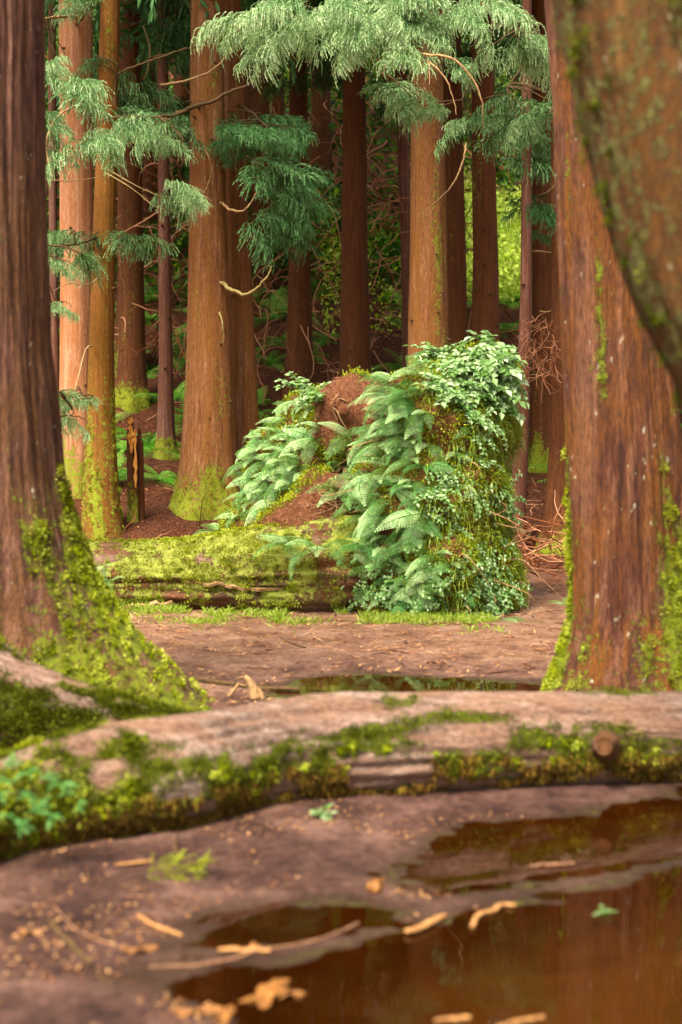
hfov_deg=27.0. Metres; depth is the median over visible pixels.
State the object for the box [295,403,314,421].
fern
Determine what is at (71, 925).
stick
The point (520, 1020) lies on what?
stick
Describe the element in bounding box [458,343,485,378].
leafy plant
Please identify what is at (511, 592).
leafy plant
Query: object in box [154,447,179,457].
fern
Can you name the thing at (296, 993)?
dead leaf
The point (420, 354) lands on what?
leafy plant
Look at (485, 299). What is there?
tree
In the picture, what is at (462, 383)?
leafy plant
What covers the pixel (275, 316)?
fern
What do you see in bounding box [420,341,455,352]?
leafy plant
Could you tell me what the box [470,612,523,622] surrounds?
fern
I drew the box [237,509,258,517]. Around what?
fern
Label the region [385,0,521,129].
tree
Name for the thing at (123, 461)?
fern
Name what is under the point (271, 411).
fern
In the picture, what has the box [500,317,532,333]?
fern
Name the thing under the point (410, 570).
fern
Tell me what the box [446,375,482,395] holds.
leafy plant
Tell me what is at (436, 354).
leafy plant
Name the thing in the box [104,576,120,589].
fern
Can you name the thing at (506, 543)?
leafy plant
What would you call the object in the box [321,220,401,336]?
undergrowth
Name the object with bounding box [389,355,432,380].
fern
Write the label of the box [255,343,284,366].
fern
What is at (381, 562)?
fern
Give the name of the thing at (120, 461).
fern
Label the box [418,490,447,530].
leafy plant
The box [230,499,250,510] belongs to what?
fern
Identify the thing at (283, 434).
fern
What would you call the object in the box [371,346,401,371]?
fern
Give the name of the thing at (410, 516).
fern
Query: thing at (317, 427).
fern
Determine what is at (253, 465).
fern
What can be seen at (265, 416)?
fern
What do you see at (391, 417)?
fern
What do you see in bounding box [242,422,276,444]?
fern
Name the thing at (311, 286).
fern
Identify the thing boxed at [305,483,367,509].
fern
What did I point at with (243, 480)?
fern
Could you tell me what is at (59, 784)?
fern
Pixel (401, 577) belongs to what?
fern
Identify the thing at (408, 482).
creeper
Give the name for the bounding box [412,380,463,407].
leafy plant
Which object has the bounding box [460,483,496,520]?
leafy plant
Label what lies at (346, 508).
fern
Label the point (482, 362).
leafy plant
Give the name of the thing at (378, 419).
fern
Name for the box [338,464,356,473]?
fern
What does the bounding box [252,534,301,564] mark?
fern
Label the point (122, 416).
fern
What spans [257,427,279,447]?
fern
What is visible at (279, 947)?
stick
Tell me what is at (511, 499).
leafy plant
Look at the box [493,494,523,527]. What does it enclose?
leafy plant
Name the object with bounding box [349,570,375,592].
leafy plant
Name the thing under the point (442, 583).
leafy plant
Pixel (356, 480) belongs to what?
fern
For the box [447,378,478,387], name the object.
leafy plant
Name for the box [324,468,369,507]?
fern
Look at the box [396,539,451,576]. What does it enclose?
fern
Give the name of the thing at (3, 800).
fern
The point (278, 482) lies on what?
fern
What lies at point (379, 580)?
fern
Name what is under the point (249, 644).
bark litter
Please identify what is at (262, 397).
fern
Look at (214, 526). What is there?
fern
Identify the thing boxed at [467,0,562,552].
tree
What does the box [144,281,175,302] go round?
fern
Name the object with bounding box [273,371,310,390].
leafy plant
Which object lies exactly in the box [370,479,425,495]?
fern
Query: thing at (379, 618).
grass
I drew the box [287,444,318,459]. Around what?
fern
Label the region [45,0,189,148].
tree
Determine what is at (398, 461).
fern
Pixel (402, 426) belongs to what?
fern
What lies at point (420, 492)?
fern
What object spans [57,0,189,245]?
tree
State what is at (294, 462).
fern
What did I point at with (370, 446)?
fern
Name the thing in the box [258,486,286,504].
fern
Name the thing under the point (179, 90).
tree
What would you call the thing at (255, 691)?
dead leaf
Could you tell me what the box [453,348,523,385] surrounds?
leafy plant
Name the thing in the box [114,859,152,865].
stick
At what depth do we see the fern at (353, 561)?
11.62 m
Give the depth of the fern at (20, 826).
4.76 m
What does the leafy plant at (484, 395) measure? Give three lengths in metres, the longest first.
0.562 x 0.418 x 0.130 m
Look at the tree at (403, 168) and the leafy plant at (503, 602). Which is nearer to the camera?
the leafy plant at (503, 602)
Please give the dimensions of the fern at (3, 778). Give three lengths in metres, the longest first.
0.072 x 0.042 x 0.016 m
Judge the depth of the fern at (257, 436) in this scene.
12.91 m
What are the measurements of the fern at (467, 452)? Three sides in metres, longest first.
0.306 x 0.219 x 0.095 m
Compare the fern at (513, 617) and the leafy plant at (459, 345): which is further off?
the leafy plant at (459, 345)
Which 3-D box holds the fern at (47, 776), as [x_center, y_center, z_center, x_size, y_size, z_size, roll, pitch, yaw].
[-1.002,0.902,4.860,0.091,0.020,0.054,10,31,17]
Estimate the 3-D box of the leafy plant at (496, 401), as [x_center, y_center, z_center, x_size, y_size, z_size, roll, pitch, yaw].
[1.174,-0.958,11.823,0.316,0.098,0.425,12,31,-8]
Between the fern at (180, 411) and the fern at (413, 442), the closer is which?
the fern at (413, 442)
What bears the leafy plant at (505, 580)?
on the ground at (326, 863)
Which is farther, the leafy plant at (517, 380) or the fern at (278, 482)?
the fern at (278, 482)
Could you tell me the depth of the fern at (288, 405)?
12.97 m
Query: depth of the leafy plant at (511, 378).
12.00 m
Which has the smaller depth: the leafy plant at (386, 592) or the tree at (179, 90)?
the leafy plant at (386, 592)
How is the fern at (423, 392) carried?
on the fallen tree at (218, 568)
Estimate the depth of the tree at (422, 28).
14.99 m
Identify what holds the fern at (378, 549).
on the fallen tree at (218, 568)
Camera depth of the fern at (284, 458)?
12.53 m
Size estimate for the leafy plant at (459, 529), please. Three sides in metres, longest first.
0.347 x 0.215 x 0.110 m
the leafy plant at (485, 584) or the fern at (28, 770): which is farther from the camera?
the leafy plant at (485, 584)
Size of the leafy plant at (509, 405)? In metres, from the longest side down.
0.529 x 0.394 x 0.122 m
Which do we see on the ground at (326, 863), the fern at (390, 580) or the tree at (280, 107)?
the tree at (280, 107)
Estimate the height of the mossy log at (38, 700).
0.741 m
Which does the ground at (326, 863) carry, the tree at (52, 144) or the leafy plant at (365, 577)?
the tree at (52, 144)
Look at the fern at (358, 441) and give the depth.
12.30 m
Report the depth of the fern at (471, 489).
11.47 m
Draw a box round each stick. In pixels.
[48,919,93,965]
[54,905,124,949]
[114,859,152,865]
[136,914,182,936]
[148,922,358,968]
[173,835,179,856]
[187,677,299,690]
[282,639,306,647]
[434,1015,470,1021]
[504,1015,544,1023]
[529,862,574,866]
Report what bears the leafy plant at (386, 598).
on the fallen tree at (218, 568)
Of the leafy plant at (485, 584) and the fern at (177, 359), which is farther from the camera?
the fern at (177, 359)
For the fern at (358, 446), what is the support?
on the fallen tree at (218, 568)
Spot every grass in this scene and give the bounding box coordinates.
[117,600,509,634]
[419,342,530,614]
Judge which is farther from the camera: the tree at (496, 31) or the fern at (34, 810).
the tree at (496, 31)
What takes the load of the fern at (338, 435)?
on the fallen tree at (218, 568)
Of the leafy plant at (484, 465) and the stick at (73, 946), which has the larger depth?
the leafy plant at (484, 465)
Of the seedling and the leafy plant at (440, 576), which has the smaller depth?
the seedling
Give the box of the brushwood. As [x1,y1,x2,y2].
[511,498,567,581]
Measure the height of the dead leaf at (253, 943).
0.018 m
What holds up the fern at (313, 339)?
on the ground at (326, 863)
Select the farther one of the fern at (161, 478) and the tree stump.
the fern at (161, 478)
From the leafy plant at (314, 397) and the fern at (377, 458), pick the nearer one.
the fern at (377, 458)
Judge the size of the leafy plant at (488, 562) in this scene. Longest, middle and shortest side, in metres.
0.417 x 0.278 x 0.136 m
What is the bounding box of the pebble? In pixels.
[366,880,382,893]
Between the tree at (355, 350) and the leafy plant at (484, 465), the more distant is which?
the tree at (355, 350)
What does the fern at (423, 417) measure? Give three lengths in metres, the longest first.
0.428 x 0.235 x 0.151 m
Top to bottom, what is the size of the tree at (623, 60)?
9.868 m
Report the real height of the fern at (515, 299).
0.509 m
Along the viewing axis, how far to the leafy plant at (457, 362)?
11.90 m
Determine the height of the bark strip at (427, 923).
0.017 m
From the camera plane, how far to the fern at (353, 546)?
11.55 m
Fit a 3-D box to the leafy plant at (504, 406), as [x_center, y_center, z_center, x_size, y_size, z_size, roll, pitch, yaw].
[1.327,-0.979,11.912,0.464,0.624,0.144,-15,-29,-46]
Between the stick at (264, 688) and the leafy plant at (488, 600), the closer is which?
the stick at (264, 688)
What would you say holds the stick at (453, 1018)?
on the water at (573, 959)
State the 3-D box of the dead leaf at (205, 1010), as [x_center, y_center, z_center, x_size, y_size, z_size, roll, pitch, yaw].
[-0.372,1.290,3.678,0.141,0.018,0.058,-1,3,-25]
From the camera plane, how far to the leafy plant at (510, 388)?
12.06 m
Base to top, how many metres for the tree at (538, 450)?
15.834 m
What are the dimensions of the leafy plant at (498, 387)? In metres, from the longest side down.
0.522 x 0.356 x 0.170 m
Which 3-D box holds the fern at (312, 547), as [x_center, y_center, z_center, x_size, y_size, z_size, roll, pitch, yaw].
[-0.247,0.380,11.399,0.626,0.280,0.450,6,18,19]
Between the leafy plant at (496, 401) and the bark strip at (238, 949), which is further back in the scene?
the leafy plant at (496, 401)
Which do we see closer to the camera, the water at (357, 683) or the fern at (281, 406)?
the water at (357, 683)
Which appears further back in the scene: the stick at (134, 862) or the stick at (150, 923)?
the stick at (134, 862)
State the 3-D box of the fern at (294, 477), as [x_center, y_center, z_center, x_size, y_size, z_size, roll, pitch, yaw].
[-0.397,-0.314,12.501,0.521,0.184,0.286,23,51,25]
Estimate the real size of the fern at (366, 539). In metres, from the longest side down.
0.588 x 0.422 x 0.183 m
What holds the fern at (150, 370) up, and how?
on the ground at (326, 863)
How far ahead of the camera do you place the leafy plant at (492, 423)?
11.55 m
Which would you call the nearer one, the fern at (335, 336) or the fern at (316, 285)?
the fern at (335, 336)
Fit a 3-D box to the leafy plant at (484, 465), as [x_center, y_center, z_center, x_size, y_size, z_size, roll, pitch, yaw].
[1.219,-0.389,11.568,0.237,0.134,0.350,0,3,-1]
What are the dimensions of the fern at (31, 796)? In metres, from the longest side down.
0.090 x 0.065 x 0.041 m
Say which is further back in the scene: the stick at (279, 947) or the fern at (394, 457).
the fern at (394, 457)
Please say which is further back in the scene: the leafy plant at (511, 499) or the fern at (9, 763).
the leafy plant at (511, 499)
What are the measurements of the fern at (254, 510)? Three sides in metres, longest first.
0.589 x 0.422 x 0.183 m
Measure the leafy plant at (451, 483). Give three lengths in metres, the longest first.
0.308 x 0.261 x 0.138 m
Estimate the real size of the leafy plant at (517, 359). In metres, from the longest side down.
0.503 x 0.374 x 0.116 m
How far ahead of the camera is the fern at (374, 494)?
11.50 m
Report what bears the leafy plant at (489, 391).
on the fallen tree at (218, 568)
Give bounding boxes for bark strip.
[218,946,270,952]
[404,913,446,932]
[470,902,515,927]
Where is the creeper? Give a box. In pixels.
[224,339,526,612]
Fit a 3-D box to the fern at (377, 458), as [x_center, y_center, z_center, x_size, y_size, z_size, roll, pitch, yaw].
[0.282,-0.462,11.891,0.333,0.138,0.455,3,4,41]
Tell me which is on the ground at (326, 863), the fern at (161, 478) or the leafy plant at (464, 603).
the fern at (161, 478)
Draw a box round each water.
[142,786,681,1023]
[271,674,541,698]
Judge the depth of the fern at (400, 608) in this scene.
11.40 m
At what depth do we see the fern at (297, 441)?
12.42 m
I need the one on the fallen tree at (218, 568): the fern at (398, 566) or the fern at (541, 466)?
the fern at (398, 566)
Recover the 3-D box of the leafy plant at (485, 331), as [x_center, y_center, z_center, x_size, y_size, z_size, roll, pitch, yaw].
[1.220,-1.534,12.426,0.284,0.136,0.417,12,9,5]
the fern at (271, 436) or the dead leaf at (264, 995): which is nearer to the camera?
the dead leaf at (264, 995)
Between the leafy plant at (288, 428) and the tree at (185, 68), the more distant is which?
the tree at (185, 68)
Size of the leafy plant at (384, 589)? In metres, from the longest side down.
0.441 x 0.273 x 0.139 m
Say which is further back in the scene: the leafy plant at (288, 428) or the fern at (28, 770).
the leafy plant at (288, 428)
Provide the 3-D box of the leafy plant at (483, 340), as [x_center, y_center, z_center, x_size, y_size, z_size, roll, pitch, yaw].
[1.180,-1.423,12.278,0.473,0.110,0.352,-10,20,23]
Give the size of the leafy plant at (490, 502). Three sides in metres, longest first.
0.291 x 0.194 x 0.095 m
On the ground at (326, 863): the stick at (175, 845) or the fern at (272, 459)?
the stick at (175, 845)
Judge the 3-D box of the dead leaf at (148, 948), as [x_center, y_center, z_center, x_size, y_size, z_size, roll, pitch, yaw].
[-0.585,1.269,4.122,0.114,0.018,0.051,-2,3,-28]
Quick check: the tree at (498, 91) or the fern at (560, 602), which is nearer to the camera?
the fern at (560, 602)
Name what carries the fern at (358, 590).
on the fallen tree at (218, 568)
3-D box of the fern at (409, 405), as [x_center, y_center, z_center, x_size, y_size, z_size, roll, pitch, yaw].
[0.496,-0.878,11.648,0.421,0.263,0.579,-11,35,-4]
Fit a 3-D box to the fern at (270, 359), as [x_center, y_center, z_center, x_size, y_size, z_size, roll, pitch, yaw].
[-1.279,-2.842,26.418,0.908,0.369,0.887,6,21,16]
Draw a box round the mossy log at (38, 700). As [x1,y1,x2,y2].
[0,636,209,749]
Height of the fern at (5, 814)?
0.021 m
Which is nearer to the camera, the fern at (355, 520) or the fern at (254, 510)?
the fern at (355, 520)
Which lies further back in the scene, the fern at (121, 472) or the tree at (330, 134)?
the tree at (330, 134)
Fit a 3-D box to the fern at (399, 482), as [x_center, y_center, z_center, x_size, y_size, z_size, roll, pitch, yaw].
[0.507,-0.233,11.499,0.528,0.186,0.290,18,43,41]
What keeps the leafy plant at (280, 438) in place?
on the fallen tree at (218, 568)
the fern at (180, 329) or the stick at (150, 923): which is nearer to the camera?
the stick at (150, 923)
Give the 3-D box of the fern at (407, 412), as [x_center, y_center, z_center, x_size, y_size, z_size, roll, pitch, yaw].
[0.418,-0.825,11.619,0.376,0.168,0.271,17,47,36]
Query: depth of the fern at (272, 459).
12.62 m
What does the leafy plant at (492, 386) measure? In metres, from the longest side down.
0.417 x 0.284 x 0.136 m
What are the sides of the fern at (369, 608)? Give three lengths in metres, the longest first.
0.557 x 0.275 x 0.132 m
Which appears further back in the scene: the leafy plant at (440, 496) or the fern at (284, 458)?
the fern at (284, 458)
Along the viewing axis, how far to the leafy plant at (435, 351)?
12.39 m
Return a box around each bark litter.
[0,796,623,1023]
[126,580,566,703]
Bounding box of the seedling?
[310,803,337,820]
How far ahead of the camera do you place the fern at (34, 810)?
4.79 m
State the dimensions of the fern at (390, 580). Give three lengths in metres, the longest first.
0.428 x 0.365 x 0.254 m
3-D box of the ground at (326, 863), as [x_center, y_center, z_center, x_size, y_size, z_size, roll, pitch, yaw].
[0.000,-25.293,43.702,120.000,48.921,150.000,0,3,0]
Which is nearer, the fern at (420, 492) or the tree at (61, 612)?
the tree at (61, 612)
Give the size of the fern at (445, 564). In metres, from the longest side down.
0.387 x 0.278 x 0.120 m
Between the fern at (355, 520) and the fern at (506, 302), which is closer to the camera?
the fern at (355, 520)
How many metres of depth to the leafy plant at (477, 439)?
11.53 m
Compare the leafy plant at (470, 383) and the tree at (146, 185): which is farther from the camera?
the tree at (146, 185)
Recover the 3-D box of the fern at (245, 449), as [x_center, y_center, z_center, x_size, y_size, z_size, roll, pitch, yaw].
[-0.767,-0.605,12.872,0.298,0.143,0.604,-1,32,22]
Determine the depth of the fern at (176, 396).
24.53 m
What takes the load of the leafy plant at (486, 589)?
on the fallen tree at (218, 568)
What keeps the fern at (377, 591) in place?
on the fallen tree at (218, 568)
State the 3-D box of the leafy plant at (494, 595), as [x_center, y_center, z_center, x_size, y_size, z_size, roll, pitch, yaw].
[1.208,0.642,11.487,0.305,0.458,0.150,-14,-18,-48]
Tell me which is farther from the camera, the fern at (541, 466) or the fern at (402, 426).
the fern at (541, 466)
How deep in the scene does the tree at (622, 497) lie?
7.87 m
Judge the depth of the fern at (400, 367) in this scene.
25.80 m
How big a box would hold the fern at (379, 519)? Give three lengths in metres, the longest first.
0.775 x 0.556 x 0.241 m
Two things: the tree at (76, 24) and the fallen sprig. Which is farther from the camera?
the tree at (76, 24)
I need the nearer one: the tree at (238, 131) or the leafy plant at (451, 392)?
the leafy plant at (451, 392)
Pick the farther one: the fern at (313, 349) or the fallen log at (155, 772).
the fern at (313, 349)
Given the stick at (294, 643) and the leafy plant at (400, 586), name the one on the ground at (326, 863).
the stick at (294, 643)
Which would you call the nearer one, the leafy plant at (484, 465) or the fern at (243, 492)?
the leafy plant at (484, 465)
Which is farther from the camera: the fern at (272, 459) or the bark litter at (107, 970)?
the fern at (272, 459)
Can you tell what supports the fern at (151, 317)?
on the ground at (326, 863)
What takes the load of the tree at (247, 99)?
on the ground at (326, 863)
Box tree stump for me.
[126,415,144,522]
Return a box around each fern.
[0,775,11,785]
[0,790,12,803]
[0,812,15,820]
[2,752,24,773]
[14,766,40,780]
[14,817,37,838]
[15,790,41,804]
[27,796,55,816]
[35,770,62,785]
[46,781,79,794]
[46,813,64,829]
[58,787,75,795]
[73,799,86,811]
[96,562,112,581]
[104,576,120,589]
[115,361,185,377]
[116,411,134,432]
[116,434,146,448]
[116,440,153,453]
[117,449,126,478]
[117,454,157,469]
[118,427,181,450]
[118,467,152,490]
[132,382,184,402]
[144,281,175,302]
[144,465,176,489]
[145,311,158,320]
[147,323,186,351]
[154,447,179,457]
[173,268,187,292]
[173,341,185,370]
[174,388,184,424]
[193,523,218,534]
[213,511,249,527]
[221,484,248,509]
[222,448,255,482]
[226,471,277,513]
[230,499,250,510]
[235,431,263,462]
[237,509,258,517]
[238,425,286,452]
[238,445,273,483]
[239,488,274,526]
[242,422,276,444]
[242,432,269,449]
[243,472,287,499]
[248,494,281,514]
[250,453,295,482]
[252,467,292,498]
[252,485,268,504]
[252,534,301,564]
[254,290,287,326]
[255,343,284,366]
[256,350,285,370]
[257,385,270,410]
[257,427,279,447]
[258,409,285,427]
[258,411,273,427]
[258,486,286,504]
[259,285,287,309]
[259,409,275,416]
[260,465,306,492]
[261,334,336,347]
[262,442,295,474]
[263,333,286,342]
[267,429,310,462]
[272,342,328,363]
[272,400,300,421]
[272,401,289,414]
[272,463,301,489]
[279,416,318,468]
[281,279,321,297]
[281,303,321,328]
[282,453,300,472]
[284,536,345,579]
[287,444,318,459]
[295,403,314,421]
[302,422,318,440]
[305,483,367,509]
[311,279,338,300]
[313,331,339,344]
[317,461,340,472]
[318,421,351,459]
[323,447,352,463]
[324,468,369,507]
[326,539,378,560]
[331,505,357,518]
[337,485,410,538]
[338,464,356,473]
[338,505,374,528]
[341,571,372,605]
[344,470,384,500]
[345,427,370,464]
[345,525,384,558]
[346,557,358,567]
[347,553,376,579]
[348,389,407,427]
[348,424,394,474]
[349,440,370,459]
[349,449,382,463]
[350,540,403,571]
[351,499,396,550]
[352,460,389,489]
[352,510,387,549]
[356,371,398,402]
[357,590,411,610]
[358,585,381,605]
[361,402,421,443]
[363,531,395,550]
[365,534,410,571]
[366,429,406,464]
[366,553,398,576]
[367,405,390,438]
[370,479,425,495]
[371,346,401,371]
[371,579,399,599]
[372,379,423,433]
[372,578,399,587]
[373,447,402,469]
[374,287,400,308]
[374,490,433,559]
[376,363,401,372]
[376,517,407,547]
[377,393,409,420]
[377,475,423,499]
[378,381,438,409]
[379,422,420,439]
[380,432,446,468]
[381,446,419,478]
[383,383,419,400]
[383,511,443,539]
[384,534,426,560]
[385,438,417,464]
[385,530,428,546]
[386,595,421,613]
[387,488,426,523]
[388,567,423,595]
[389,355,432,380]
[389,522,420,541]
[389,559,410,574]
[389,584,451,612]
[393,483,443,499]
[393,561,438,593]
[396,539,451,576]
[399,517,432,546]
[400,461,454,479]
[405,562,450,601]
[406,410,432,429]
[411,583,443,613]
[431,554,459,574]
[446,451,477,464]
[448,472,479,493]
[449,405,472,415]
[454,421,472,438]
[455,593,474,608]
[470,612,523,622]
[499,290,519,308]
[499,298,513,308]
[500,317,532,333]
[508,294,519,304]
[529,463,547,472]
[549,597,566,604]
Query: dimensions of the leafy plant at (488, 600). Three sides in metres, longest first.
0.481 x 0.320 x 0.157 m
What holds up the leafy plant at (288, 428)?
on the fallen tree at (218, 568)
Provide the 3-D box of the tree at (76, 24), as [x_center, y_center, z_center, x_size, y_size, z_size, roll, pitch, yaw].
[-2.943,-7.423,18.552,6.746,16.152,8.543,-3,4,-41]
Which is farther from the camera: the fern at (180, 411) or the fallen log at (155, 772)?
the fern at (180, 411)
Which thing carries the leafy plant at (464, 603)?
on the fallen tree at (218, 568)
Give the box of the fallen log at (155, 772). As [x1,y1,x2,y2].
[0,685,681,860]
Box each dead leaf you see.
[17,928,42,935]
[119,945,157,953]
[170,1005,223,1016]
[213,1005,237,1023]
[238,979,290,1008]
[249,941,262,949]
[275,990,305,999]
[372,877,383,881]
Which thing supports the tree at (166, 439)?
on the ground at (326, 863)
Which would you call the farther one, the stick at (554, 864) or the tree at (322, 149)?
the tree at (322, 149)
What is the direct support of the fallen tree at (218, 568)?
on the ground at (326, 863)
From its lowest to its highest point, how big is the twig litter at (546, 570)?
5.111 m
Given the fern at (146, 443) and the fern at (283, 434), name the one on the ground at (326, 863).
the fern at (146, 443)
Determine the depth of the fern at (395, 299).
29.49 m
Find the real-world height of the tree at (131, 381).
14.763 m
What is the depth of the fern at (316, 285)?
29.65 m
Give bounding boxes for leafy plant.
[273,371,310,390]
[277,414,303,440]
[283,421,306,434]
[290,383,325,412]
[292,381,330,411]
[346,598,367,611]
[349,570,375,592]
[363,556,392,600]
[372,584,397,608]
[375,576,411,598]
[376,573,399,606]
[384,575,412,615]
[394,596,439,616]
[402,588,446,611]
[403,343,440,358]
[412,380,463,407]
[413,471,460,511]
[413,548,449,599]
[414,597,449,611]
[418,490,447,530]
[419,352,455,369]
[419,369,466,392]
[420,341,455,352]
[421,566,451,584]
[422,349,450,359]
[425,444,462,493]
[427,551,479,591]
[428,476,456,502]
[429,351,448,362]
[436,337,469,370]
[436,374,489,387]
[436,456,468,486]
[443,508,473,539]
[445,362,473,387]
[446,338,474,356]
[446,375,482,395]
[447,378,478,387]
[447,388,487,429]
[449,377,502,402]
[452,347,499,384]
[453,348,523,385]
[457,588,486,614]
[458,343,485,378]
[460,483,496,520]
[461,371,511,396]
[463,355,528,408]
[463,598,487,609]
[464,409,498,455]
[465,563,497,613]
[466,334,503,349]
[466,373,497,394]
[467,329,495,341]
[467,347,507,365]
[468,395,500,413]
[468,406,504,445]
[471,385,512,416]
[472,569,499,611]
[473,556,495,599]
[476,541,496,570]
[477,544,510,579]
[477,567,511,614]
[478,342,516,360]
[478,342,527,363]
[479,460,504,471]
[480,481,498,515]
[481,335,514,356]
[482,379,520,415]
[482,416,507,450]
[484,572,508,582]
[486,561,500,584]
[486,567,509,613]
[491,391,528,425]
[491,513,520,559]
[492,560,526,609]
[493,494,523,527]
[496,469,525,517]
[502,359,525,400]
[502,565,532,601]
[508,385,527,408]
[593,905,616,915]
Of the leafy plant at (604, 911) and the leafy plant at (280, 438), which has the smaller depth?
the leafy plant at (604, 911)
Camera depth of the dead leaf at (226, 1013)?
3.65 m
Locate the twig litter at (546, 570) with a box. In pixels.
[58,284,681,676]
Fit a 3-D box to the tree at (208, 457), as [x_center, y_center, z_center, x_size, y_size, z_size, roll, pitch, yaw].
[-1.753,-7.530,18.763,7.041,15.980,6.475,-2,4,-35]
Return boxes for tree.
[0,0,214,710]
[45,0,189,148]
[45,0,238,498]
[45,0,260,120]
[45,0,331,520]
[45,0,333,411]
[46,0,84,389]
[46,0,353,538]
[56,0,246,373]
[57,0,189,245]
[87,339,563,615]
[97,0,189,460]
[120,0,467,401]
[172,5,189,185]
[173,0,371,494]
[173,3,391,230]
[174,0,374,297]
[174,0,410,376]
[190,0,551,364]
[241,0,515,368]
[242,0,251,151]
[244,1,329,201]
[256,0,554,342]
[328,69,332,193]
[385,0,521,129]
[442,0,537,347]
[460,0,550,472]
[461,0,521,114]
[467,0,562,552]
[482,8,568,556]
[539,0,681,691]
[550,0,681,412]
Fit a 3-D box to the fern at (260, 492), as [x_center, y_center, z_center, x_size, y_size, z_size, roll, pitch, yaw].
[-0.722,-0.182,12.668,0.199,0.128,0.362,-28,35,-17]
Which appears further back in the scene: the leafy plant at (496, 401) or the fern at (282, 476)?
the fern at (282, 476)
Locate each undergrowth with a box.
[45,0,521,308]
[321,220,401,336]
[464,160,520,304]
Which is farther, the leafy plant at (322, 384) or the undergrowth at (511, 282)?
the undergrowth at (511, 282)
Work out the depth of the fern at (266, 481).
12.63 m
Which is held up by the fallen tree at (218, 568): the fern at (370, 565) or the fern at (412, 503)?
the fern at (370, 565)
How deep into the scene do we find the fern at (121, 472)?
20.17 m
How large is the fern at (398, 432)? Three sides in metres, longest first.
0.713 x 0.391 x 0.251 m
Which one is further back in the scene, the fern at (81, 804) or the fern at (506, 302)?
the fern at (506, 302)
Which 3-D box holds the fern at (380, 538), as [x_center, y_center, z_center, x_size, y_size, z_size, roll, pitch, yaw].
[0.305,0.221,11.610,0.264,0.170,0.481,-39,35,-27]
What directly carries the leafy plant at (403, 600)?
on the ground at (326, 863)
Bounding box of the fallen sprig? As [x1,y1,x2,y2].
[147,848,218,881]
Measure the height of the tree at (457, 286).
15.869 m
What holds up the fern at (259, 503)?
on the fallen tree at (218, 568)
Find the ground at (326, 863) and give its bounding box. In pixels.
[0,1,681,1023]
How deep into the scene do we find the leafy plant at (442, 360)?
12.07 m
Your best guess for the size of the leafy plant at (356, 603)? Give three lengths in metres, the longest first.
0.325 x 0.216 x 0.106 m
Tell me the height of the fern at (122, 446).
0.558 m
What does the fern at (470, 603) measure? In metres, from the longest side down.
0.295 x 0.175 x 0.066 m
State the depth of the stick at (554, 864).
4.96 m
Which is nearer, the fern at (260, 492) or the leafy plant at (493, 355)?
the leafy plant at (493, 355)
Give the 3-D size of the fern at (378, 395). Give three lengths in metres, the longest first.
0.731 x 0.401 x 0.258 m
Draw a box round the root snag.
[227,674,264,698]
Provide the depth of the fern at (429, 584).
11.20 m
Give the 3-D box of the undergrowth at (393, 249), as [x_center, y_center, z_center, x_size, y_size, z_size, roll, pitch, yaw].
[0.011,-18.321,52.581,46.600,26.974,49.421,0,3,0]
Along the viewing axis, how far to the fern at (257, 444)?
12.81 m
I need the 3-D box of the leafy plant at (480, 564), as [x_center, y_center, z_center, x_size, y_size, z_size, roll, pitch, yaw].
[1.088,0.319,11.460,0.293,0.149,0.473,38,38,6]
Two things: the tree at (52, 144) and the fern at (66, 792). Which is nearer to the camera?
the fern at (66, 792)
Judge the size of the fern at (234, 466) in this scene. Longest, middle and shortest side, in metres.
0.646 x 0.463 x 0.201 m
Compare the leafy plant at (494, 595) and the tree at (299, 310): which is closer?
the leafy plant at (494, 595)
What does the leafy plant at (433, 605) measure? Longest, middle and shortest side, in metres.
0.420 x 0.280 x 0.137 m
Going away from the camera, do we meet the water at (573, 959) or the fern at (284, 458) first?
the water at (573, 959)
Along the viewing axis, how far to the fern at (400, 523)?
11.46 m
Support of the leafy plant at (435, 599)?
on the ground at (326, 863)
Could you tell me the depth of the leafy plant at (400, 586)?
11.45 m
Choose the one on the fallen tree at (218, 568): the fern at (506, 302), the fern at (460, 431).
the fern at (460, 431)
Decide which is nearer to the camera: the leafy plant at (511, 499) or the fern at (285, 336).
the leafy plant at (511, 499)
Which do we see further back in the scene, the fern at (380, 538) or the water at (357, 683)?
the fern at (380, 538)
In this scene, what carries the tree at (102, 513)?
on the ground at (326, 863)
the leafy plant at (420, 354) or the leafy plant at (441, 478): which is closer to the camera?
the leafy plant at (441, 478)
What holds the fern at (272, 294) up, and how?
on the ground at (326, 863)
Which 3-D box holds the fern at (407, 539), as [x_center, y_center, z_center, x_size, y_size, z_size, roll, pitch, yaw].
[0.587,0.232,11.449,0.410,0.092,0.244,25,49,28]
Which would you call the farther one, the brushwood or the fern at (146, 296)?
the fern at (146, 296)
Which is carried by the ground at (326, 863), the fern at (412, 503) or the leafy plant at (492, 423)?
the fern at (412, 503)

